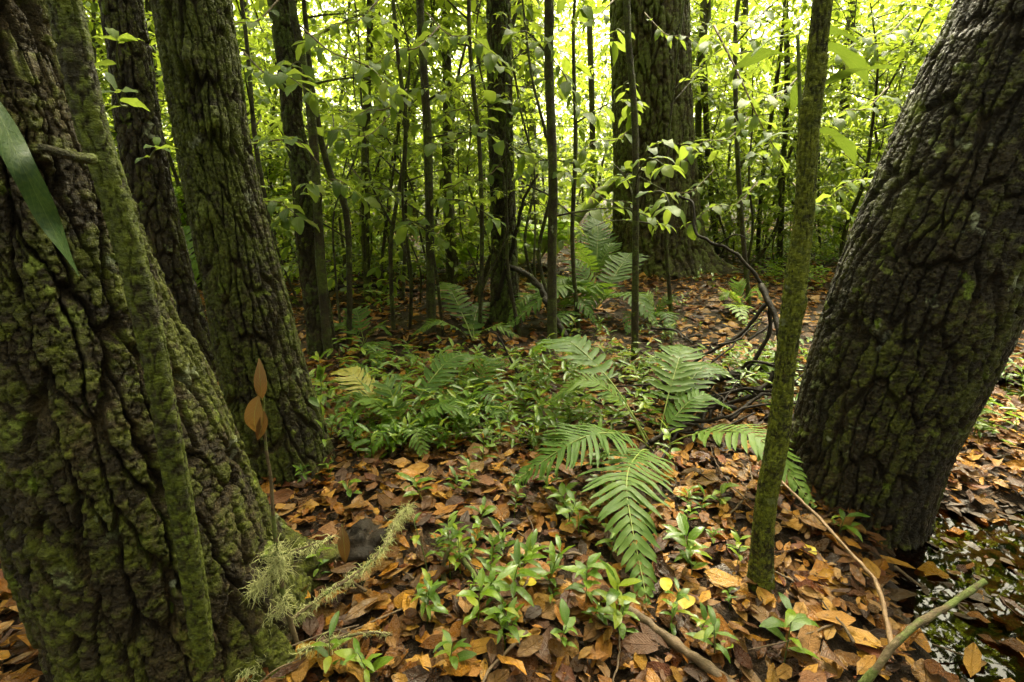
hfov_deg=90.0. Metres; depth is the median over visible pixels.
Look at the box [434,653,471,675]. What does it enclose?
fallen leaf
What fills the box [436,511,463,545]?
seedling
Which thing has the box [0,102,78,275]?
hanging leaf
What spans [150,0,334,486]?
tree
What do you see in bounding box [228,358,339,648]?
sapling with dead leaves
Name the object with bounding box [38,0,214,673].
mossy sapling
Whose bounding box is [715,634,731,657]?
fallen leaf
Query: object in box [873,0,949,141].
sapling
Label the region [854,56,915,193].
sapling
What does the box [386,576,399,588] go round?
fallen leaf
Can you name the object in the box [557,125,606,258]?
thin sapling
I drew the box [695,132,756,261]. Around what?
sapling
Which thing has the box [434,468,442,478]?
fallen leaf
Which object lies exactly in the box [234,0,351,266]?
sapling
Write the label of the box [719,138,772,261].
thin sapling
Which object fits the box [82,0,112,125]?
sapling
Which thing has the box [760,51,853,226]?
sapling
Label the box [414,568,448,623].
seedling
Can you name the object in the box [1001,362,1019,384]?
seedling
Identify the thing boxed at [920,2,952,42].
sapling
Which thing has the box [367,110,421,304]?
thin sapling
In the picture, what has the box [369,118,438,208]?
sapling
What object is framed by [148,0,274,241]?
sapling
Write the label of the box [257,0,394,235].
sapling
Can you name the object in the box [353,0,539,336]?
sapling
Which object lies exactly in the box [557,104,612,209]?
sapling
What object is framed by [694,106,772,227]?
sapling
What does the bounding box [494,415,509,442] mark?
seedling
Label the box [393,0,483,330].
sapling
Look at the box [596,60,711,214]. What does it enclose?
sapling
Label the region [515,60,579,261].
thin sapling
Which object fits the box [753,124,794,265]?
thin sapling
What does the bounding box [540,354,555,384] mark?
seedling
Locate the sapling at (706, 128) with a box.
[693,0,757,254]
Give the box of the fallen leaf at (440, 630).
[433,627,449,634]
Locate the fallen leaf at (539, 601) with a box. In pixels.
[533,595,544,616]
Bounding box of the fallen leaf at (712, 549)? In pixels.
[704,543,723,552]
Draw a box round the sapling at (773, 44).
[705,0,804,232]
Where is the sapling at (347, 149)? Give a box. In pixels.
[321,0,485,283]
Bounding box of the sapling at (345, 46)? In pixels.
[308,0,435,258]
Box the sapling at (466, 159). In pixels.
[372,0,543,264]
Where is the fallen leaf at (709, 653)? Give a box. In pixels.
[705,646,721,655]
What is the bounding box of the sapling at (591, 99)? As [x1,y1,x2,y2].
[557,5,611,245]
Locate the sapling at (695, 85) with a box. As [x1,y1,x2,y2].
[553,0,725,243]
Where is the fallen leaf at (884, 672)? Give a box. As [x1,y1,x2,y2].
[868,668,891,675]
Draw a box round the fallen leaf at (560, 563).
[546,556,563,571]
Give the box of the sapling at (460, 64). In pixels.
[374,0,527,271]
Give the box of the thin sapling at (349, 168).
[328,82,359,254]
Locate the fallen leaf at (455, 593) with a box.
[444,590,461,599]
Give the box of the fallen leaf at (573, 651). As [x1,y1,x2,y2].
[567,637,578,658]
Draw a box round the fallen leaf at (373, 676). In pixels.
[370,672,378,681]
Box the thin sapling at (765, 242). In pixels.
[752,35,839,265]
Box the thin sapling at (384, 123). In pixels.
[308,0,444,293]
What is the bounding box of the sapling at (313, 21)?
[235,0,382,248]
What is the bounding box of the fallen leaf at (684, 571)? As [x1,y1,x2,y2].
[681,566,687,576]
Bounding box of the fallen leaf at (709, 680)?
[700,677,714,681]
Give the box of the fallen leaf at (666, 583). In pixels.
[660,577,672,590]
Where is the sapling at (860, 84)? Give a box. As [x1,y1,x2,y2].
[812,30,929,252]
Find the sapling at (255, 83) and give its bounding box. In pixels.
[234,7,274,149]
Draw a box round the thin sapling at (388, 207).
[338,0,443,301]
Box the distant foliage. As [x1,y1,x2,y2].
[89,0,953,224]
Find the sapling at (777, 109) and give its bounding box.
[751,32,795,209]
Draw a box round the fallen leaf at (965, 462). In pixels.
[958,459,973,467]
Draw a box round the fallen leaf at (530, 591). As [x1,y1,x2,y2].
[523,587,533,606]
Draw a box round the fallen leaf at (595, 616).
[591,612,605,624]
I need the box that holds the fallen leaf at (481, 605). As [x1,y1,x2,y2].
[467,601,490,610]
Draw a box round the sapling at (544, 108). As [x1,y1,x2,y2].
[456,42,545,196]
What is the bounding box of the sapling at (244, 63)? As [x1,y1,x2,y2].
[91,19,289,182]
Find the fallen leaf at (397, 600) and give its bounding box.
[393,590,414,608]
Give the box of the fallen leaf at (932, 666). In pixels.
[921,659,959,681]
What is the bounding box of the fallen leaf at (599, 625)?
[595,621,610,629]
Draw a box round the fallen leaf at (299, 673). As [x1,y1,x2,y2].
[291,653,308,681]
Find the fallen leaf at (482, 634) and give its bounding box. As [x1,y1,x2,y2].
[468,618,486,637]
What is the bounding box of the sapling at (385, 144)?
[322,0,448,302]
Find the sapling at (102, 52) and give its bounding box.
[86,12,183,216]
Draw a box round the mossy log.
[518,177,612,265]
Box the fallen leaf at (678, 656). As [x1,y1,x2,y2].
[670,639,682,666]
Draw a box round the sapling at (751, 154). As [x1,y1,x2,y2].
[713,0,780,304]
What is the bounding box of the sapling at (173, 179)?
[87,0,175,183]
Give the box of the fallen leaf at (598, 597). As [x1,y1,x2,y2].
[594,595,617,603]
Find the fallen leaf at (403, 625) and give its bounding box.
[398,614,408,632]
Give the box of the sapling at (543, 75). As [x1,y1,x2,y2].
[476,21,588,223]
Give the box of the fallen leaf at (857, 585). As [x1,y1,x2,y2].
[850,577,864,591]
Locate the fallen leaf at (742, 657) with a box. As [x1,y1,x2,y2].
[733,643,752,669]
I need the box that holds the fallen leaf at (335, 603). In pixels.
[322,593,345,607]
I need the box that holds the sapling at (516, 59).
[452,0,566,207]
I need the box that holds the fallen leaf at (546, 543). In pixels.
[540,541,562,551]
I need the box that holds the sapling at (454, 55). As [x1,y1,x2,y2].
[416,25,473,188]
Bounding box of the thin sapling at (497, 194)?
[436,0,527,336]
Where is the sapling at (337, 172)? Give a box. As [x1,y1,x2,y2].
[270,111,398,281]
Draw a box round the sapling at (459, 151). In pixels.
[383,69,536,248]
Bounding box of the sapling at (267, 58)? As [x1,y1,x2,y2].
[258,31,350,220]
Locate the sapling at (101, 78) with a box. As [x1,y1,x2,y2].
[84,0,173,156]
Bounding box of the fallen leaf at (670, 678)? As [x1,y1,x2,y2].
[660,675,675,681]
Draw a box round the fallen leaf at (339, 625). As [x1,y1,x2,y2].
[325,623,342,635]
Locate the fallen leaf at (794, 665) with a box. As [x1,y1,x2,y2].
[787,658,801,676]
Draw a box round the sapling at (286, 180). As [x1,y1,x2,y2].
[270,162,291,202]
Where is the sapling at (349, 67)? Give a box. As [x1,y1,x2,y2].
[341,0,401,197]
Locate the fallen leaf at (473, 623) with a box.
[467,617,479,632]
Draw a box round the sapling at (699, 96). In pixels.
[691,26,786,263]
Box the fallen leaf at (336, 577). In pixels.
[332,561,342,582]
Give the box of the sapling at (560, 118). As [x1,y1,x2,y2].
[511,0,596,208]
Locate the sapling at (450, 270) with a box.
[410,0,473,284]
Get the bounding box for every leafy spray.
[234,0,279,28]
[240,51,331,116]
[261,186,319,234]
[292,0,378,62]
[319,114,389,168]
[320,171,380,214]
[327,86,410,146]
[348,165,424,216]
[354,25,439,86]
[383,204,458,253]
[420,99,484,142]
[421,12,512,73]
[430,160,503,215]
[483,121,559,171]
[506,86,571,128]
[529,0,613,60]
[561,127,631,167]
[583,178,657,232]
[644,12,722,72]
[644,169,713,212]
[674,117,748,173]
[681,182,757,239]
[695,0,774,57]
[719,73,801,139]
[792,182,854,222]
[816,170,874,211]
[821,86,901,144]
[828,12,915,68]
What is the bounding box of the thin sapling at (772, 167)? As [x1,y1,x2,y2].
[760,90,792,248]
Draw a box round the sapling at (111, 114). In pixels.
[96,50,112,116]
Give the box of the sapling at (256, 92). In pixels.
[148,0,353,236]
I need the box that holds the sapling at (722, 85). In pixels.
[690,0,790,219]
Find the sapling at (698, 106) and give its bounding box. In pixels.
[695,0,745,213]
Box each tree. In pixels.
[0,0,352,681]
[98,0,218,381]
[145,0,161,124]
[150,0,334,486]
[241,0,255,147]
[267,0,337,356]
[361,0,373,300]
[373,0,382,242]
[406,17,417,236]
[476,0,485,232]
[486,0,520,324]
[511,1,542,223]
[517,2,538,224]
[609,0,741,279]
[737,0,748,229]
[746,0,832,593]
[785,0,1023,550]
[835,0,855,243]
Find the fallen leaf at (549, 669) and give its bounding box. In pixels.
[541,656,565,672]
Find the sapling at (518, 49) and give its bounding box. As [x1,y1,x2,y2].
[407,0,529,238]
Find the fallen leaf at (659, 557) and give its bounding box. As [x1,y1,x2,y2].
[653,554,663,575]
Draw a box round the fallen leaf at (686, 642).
[682,639,689,662]
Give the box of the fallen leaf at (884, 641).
[879,637,899,649]
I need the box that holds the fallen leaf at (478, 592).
[475,585,485,599]
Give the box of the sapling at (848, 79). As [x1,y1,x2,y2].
[770,0,911,246]
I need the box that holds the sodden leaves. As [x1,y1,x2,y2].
[865,372,1023,681]
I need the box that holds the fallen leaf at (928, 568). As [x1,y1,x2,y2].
[917,561,949,578]
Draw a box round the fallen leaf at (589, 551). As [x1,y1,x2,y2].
[587,549,603,557]
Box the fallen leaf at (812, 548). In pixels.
[804,544,816,554]
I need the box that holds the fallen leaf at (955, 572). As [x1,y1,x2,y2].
[946,569,961,574]
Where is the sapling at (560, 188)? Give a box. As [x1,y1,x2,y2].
[482,74,601,220]
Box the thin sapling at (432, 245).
[347,7,468,335]
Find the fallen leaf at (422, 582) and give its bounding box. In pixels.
[419,572,427,590]
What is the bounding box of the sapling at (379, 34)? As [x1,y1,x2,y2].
[270,0,396,346]
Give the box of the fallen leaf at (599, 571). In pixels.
[587,569,603,577]
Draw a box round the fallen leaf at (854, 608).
[849,604,865,614]
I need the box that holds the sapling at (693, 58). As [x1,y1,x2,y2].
[605,0,717,193]
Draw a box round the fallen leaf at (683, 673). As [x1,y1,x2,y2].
[677,666,688,676]
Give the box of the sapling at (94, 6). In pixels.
[85,0,202,289]
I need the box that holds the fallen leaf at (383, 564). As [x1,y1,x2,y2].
[371,560,392,571]
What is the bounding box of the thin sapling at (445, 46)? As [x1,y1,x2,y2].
[348,0,449,329]
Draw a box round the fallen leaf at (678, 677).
[670,666,682,681]
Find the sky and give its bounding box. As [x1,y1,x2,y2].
[86,0,951,177]
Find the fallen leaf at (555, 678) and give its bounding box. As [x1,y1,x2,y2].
[551,656,565,681]
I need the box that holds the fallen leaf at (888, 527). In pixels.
[873,524,892,529]
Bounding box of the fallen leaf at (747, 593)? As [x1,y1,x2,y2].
[738,590,757,597]
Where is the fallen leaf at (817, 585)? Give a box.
[813,581,822,605]
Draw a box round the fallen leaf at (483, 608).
[477,599,491,615]
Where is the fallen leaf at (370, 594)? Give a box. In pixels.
[363,586,372,597]
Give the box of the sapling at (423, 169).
[391,124,456,205]
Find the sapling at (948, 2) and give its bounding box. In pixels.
[873,0,953,160]
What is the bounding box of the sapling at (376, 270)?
[327,0,485,299]
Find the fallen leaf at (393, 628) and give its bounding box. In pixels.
[387,614,399,645]
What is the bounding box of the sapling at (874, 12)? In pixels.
[804,0,911,234]
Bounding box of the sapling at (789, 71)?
[700,0,884,263]
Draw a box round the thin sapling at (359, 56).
[298,0,412,319]
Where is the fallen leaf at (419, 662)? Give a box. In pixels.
[417,651,423,665]
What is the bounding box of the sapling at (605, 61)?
[556,32,612,217]
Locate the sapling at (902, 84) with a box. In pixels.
[838,0,947,216]
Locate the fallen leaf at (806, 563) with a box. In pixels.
[802,558,809,566]
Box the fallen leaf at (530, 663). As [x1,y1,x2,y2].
[505,649,538,672]
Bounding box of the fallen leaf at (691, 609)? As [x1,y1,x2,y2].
[687,605,695,619]
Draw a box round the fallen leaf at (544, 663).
[542,659,551,666]
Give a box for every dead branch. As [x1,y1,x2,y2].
[329,283,417,292]
[487,330,535,400]
[494,174,583,336]
[581,195,803,485]
[628,606,735,681]
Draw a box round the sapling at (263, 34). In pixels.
[242,26,354,275]
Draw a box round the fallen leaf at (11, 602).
[0,598,16,608]
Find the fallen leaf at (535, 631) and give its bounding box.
[527,627,540,637]
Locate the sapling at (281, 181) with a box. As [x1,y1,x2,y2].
[96,48,308,190]
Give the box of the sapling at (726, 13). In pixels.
[690,0,752,206]
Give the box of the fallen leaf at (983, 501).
[973,493,998,508]
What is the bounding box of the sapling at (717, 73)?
[690,0,740,224]
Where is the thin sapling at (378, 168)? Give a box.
[331,0,441,276]
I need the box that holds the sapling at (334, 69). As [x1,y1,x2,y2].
[321,35,420,228]
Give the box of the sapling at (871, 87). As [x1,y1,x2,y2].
[842,17,932,135]
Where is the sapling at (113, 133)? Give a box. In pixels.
[88,17,117,145]
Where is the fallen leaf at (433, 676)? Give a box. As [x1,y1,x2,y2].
[426,664,443,681]
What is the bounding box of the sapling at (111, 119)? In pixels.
[90,20,174,187]
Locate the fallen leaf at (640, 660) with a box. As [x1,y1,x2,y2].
[634,652,646,669]
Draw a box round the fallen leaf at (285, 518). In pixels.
[283,511,304,525]
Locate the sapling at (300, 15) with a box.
[240,6,333,234]
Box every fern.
[174,186,188,242]
[182,225,201,285]
[330,351,488,460]
[334,305,392,369]
[411,282,518,342]
[425,355,507,430]
[436,226,490,267]
[501,252,657,333]
[507,275,598,332]
[510,334,816,605]
[516,217,582,258]
[564,209,621,277]
[622,290,679,334]
[718,278,762,325]
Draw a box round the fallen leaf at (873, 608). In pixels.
[867,603,879,613]
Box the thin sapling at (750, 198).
[720,3,810,262]
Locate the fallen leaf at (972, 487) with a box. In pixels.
[967,483,981,489]
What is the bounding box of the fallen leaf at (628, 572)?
[619,567,635,577]
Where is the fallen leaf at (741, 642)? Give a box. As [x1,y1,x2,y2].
[733,630,747,654]
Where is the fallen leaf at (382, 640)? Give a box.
[374,633,409,645]
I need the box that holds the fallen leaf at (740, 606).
[736,596,752,610]
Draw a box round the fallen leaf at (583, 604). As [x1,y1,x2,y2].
[576,596,596,610]
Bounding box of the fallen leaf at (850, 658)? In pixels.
[834,649,860,665]
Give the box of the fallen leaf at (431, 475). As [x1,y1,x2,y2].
[423,473,438,477]
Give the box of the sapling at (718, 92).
[690,0,773,258]
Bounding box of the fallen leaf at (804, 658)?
[783,647,823,672]
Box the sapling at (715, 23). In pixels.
[608,4,744,230]
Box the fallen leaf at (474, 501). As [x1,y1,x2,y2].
[471,498,485,511]
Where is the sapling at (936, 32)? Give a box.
[898,7,950,114]
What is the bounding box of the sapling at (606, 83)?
[555,24,612,198]
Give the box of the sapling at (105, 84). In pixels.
[84,8,109,87]
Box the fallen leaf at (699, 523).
[687,519,706,526]
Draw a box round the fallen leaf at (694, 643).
[690,639,711,649]
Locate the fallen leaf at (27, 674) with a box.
[1,668,42,681]
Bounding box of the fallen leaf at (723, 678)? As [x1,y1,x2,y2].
[707,671,727,681]
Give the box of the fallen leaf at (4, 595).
[0,591,8,597]
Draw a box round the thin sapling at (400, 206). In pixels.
[371,96,419,278]
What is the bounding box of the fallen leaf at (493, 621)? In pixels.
[484,604,506,624]
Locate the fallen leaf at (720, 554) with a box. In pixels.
[712,551,726,561]
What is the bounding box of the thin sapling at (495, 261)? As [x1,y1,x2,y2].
[462,67,546,334]
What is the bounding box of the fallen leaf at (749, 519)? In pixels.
[746,510,753,522]
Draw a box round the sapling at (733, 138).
[703,76,768,209]
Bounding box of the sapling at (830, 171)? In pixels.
[758,86,861,257]
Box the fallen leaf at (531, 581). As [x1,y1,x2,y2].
[519,578,536,585]
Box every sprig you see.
[91,27,144,67]
[101,72,149,111]
[135,137,177,162]
[251,135,319,164]
[300,25,413,108]
[308,349,331,446]
[424,90,511,156]
[554,60,610,138]
[624,139,698,178]
[713,25,788,172]
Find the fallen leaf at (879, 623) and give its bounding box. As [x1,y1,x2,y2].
[874,612,908,647]
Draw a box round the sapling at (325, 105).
[303,37,421,275]
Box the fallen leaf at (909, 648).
[900,646,915,650]
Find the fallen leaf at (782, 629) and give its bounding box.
[769,613,788,632]
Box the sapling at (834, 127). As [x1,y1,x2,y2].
[739,7,911,240]
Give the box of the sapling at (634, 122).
[580,0,685,360]
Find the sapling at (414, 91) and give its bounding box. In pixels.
[342,0,474,329]
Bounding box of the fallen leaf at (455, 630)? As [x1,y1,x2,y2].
[449,619,471,637]
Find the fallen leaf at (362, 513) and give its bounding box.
[348,511,364,521]
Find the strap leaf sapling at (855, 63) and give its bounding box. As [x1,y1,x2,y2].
[720,25,898,164]
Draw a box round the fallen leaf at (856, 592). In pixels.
[847,589,869,595]
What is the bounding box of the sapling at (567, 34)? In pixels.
[535,4,610,187]
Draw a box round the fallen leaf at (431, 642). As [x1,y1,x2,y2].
[420,634,442,648]
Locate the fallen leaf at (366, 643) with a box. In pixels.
[355,637,369,662]
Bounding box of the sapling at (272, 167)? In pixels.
[247,101,305,243]
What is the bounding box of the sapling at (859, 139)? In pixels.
[744,37,874,264]
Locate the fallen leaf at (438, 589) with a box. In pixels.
[435,584,444,592]
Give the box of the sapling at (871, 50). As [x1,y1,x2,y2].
[755,0,945,260]
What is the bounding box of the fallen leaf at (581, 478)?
[577,470,584,481]
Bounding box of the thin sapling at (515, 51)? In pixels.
[455,16,543,294]
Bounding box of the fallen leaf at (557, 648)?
[548,638,568,665]
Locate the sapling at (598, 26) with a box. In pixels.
[572,0,692,207]
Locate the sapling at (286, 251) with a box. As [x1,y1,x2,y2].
[145,13,337,306]
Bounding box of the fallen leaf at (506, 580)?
[501,575,510,583]
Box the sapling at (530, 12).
[380,0,596,296]
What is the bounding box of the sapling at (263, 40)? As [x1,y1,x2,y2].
[237,17,286,249]
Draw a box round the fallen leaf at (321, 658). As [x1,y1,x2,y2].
[317,646,340,671]
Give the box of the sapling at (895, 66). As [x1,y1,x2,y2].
[858,0,940,207]
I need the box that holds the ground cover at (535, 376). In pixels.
[188,230,1023,447]
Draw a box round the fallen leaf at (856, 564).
[853,554,864,571]
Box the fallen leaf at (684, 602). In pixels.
[674,594,694,608]
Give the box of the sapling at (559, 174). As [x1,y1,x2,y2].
[512,0,648,330]
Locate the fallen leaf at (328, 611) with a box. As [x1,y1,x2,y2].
[313,602,347,617]
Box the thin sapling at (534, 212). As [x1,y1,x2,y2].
[486,67,566,309]
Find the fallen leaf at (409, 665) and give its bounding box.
[398,661,418,672]
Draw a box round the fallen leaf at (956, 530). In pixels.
[947,527,965,534]
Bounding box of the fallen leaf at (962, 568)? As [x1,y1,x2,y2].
[956,564,967,572]
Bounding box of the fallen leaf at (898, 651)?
[874,645,910,654]
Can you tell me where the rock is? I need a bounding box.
[336,517,390,565]
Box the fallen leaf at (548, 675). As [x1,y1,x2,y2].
[536,671,551,681]
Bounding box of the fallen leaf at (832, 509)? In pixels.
[823,507,847,517]
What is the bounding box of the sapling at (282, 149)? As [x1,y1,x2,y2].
[245,90,298,277]
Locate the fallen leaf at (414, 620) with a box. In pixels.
[403,616,420,624]
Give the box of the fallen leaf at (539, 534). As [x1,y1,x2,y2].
[537,527,543,537]
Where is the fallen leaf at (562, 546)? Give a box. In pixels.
[555,543,564,552]
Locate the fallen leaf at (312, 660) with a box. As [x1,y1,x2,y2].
[295,640,317,669]
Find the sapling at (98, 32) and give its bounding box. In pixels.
[96,18,268,167]
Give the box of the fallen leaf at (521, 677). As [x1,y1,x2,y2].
[506,670,537,681]
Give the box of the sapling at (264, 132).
[255,64,279,185]
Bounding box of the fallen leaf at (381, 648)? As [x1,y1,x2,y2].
[373,634,385,654]
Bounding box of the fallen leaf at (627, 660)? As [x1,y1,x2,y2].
[619,652,630,663]
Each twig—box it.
[233,502,416,681]
[260,608,401,681]
[289,629,392,659]
[292,624,358,646]
[328,542,366,591]
[375,563,414,579]
[432,554,550,587]
[465,557,525,621]
[482,630,528,681]
[500,521,563,558]
[504,540,605,561]
[523,510,538,588]
[612,634,620,681]
[709,442,745,499]
[729,455,752,513]
[748,613,850,650]
[775,571,821,601]
[781,481,895,654]
[820,598,855,643]
[858,578,987,681]
[894,565,929,590]
[932,643,984,660]
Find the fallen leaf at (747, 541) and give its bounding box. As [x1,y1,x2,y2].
[745,538,750,548]
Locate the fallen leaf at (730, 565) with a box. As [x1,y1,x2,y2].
[721,557,734,570]
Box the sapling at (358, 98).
[321,0,422,236]
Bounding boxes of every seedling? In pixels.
[292,464,311,482]
[306,547,332,576]
[310,611,351,675]
[312,374,336,398]
[317,457,333,477]
[324,416,337,430]
[325,412,341,436]
[329,417,346,439]
[334,393,351,413]
[334,638,392,681]
[338,478,361,500]
[339,406,367,452]
[339,424,362,446]
[342,410,367,456]
[352,423,387,457]
[360,394,381,419]
[360,412,378,429]
[374,420,402,436]
[375,394,398,423]
[378,385,400,416]
[380,434,398,458]
[383,419,398,447]
[387,398,406,425]
[387,424,411,451]
[393,412,418,449]
[397,473,433,499]
[400,337,420,359]
[408,406,423,433]
[409,512,436,571]
[411,392,428,409]
[411,573,447,616]
[412,411,439,435]
[414,405,435,434]
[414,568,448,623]
[415,416,433,441]
[426,417,454,447]
[431,430,456,448]
[431,530,441,550]
[433,629,476,669]
[436,418,454,453]
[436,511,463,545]
[436,514,464,579]
[438,422,455,437]
[439,522,471,573]
[444,397,469,430]
[444,465,470,491]
[445,412,464,427]
[450,366,472,389]
[451,409,468,448]
[454,541,474,558]
[455,409,479,438]
[456,568,500,624]
[458,455,478,486]
[461,358,476,376]
[461,400,485,428]
[463,518,484,557]
[464,496,495,525]
[467,573,477,587]
[468,344,485,362]
[469,569,508,602]
[471,428,496,460]
[475,580,509,605]
[477,544,501,577]
[478,405,500,440]
[480,411,496,437]
[481,532,505,559]
[482,604,516,649]
[485,592,531,642]
[486,408,499,428]
[487,437,499,452]
[487,538,546,606]
[488,517,515,553]
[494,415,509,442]
[499,603,523,625]
[500,405,518,424]
[501,596,517,607]
[505,528,548,579]
[507,483,527,517]
[508,473,524,488]
[512,384,532,400]
[512,426,523,444]
[515,394,534,412]
[518,422,536,448]
[523,434,535,444]
[525,405,547,441]
[533,375,548,397]
[535,534,573,591]
[537,463,561,488]
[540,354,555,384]
[540,423,551,439]
[542,333,557,355]
[544,411,567,440]
[545,400,564,418]
[546,392,566,415]
[546,482,579,512]
[547,482,577,513]
[549,586,559,602]
[550,598,577,648]
[554,328,569,355]
[556,488,590,528]
[561,552,605,602]
[562,405,583,429]
[564,502,597,538]
[566,315,582,335]
[571,401,595,440]
[573,409,590,432]
[574,385,585,395]
[582,598,612,625]
[584,417,614,473]
[586,472,627,514]
[594,558,641,628]
[595,522,632,561]
[597,344,614,361]
[597,590,639,639]
[602,325,619,351]
[612,362,628,378]
[624,354,636,363]
[646,320,657,335]
[656,417,682,460]
[660,577,693,634]
[662,512,711,566]
[667,323,678,340]
[675,485,701,508]
[676,292,689,310]
[678,544,708,574]
[679,505,698,520]
[685,605,738,663]
[689,483,714,511]
[690,602,716,629]
[693,268,704,282]
[705,527,723,543]
[711,482,738,508]
[722,587,736,608]
[726,526,750,564]
[759,592,819,662]
[831,509,869,541]
[973,399,997,435]
[997,402,1023,430]
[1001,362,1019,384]
[1008,364,1023,387]
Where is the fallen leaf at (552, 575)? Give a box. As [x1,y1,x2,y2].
[544,572,557,578]
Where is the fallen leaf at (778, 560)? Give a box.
[774,550,785,565]
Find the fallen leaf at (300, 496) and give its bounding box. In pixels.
[291,491,308,502]
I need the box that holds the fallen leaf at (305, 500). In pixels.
[298,495,314,505]
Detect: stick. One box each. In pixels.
[441,548,449,585]
[455,541,476,582]
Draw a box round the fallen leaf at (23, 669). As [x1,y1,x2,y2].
[10,664,30,679]
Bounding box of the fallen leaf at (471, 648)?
[461,638,473,650]
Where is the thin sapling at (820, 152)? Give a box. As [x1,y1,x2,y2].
[779,60,847,257]
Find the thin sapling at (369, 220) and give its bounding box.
[302,3,396,322]
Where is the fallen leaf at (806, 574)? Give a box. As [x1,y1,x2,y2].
[797,570,828,586]
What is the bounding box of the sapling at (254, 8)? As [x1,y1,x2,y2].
[242,0,343,261]
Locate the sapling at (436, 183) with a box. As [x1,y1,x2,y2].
[399,96,488,221]
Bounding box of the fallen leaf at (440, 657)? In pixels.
[435,653,445,664]
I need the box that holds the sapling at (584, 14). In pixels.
[501,0,675,343]
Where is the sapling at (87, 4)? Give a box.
[83,0,180,188]
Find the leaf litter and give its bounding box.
[0,218,1023,681]
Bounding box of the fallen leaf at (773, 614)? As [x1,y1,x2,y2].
[767,612,779,619]
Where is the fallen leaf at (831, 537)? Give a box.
[822,532,844,548]
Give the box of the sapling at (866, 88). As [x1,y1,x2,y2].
[828,0,925,196]
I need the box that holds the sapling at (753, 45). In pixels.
[569,0,771,321]
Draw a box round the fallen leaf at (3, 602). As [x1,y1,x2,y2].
[0,600,8,612]
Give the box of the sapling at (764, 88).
[714,46,843,219]
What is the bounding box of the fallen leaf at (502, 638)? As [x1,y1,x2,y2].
[500,633,504,651]
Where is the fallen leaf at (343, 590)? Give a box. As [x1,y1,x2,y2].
[330,589,348,598]
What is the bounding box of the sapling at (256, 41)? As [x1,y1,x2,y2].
[235,0,328,232]
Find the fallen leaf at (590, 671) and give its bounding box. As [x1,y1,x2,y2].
[583,663,596,679]
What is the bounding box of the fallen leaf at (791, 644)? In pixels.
[781,641,794,657]
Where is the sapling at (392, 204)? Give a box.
[353,0,468,220]
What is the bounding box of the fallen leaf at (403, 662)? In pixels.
[393,659,408,672]
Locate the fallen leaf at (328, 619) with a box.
[326,613,334,625]
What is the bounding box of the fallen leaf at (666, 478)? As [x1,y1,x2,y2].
[660,472,675,479]
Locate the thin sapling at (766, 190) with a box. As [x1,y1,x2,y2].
[749,108,779,241]
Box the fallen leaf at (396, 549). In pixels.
[384,545,399,558]
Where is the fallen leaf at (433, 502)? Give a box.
[421,499,435,510]
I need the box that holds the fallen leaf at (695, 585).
[683,581,698,592]
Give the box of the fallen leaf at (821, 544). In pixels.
[806,538,828,550]
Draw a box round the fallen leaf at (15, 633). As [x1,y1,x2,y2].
[10,623,23,642]
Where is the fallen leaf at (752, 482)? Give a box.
[747,479,756,487]
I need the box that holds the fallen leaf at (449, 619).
[446,613,458,623]
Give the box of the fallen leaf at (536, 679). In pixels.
[529,676,547,681]
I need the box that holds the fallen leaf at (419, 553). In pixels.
[416,536,428,561]
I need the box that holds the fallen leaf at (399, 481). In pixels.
[393,479,409,483]
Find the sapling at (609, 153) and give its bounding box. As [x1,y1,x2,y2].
[584,8,724,243]
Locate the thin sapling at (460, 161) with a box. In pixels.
[439,85,484,225]
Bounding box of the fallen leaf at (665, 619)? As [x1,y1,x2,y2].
[659,609,676,629]
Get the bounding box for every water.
[894,508,1023,681]
[995,381,1023,402]
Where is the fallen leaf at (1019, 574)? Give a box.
[1013,569,1023,576]
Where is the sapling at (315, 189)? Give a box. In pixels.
[265,0,411,359]
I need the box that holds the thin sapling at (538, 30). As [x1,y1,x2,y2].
[432,0,564,327]
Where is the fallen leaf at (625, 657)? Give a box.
[611,647,631,668]
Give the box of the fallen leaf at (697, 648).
[680,638,706,654]
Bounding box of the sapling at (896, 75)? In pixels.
[822,0,945,212]
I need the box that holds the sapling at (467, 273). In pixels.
[434,77,569,282]
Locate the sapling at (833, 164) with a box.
[744,0,842,265]
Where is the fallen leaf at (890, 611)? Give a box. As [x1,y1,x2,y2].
[872,597,893,616]
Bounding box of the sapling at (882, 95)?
[851,1,925,187]
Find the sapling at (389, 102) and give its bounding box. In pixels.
[358,0,421,210]
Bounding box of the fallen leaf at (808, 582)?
[792,578,823,593]
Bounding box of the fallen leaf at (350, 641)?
[348,629,367,648]
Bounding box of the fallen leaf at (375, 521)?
[367,517,382,524]
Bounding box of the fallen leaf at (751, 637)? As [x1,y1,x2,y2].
[741,632,769,640]
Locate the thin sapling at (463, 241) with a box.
[435,115,478,302]
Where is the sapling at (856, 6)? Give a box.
[714,0,915,267]
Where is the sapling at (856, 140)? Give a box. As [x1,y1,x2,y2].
[791,121,888,227]
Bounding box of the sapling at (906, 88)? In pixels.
[849,20,943,177]
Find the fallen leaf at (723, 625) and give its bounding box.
[710,611,732,634]
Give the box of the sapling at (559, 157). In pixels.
[440,0,604,219]
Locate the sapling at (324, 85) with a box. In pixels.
[315,44,395,244]
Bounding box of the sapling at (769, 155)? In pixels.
[748,71,830,217]
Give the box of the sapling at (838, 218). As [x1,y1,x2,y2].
[743,0,899,258]
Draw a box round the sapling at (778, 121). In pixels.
[756,15,846,212]
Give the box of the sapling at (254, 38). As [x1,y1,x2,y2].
[90,1,281,209]
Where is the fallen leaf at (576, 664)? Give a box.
[569,654,586,671]
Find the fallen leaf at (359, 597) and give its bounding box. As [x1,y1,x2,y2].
[354,590,380,604]
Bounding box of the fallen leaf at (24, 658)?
[1,650,38,664]
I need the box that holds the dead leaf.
[337,524,349,563]
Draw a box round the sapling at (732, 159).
[697,0,778,217]

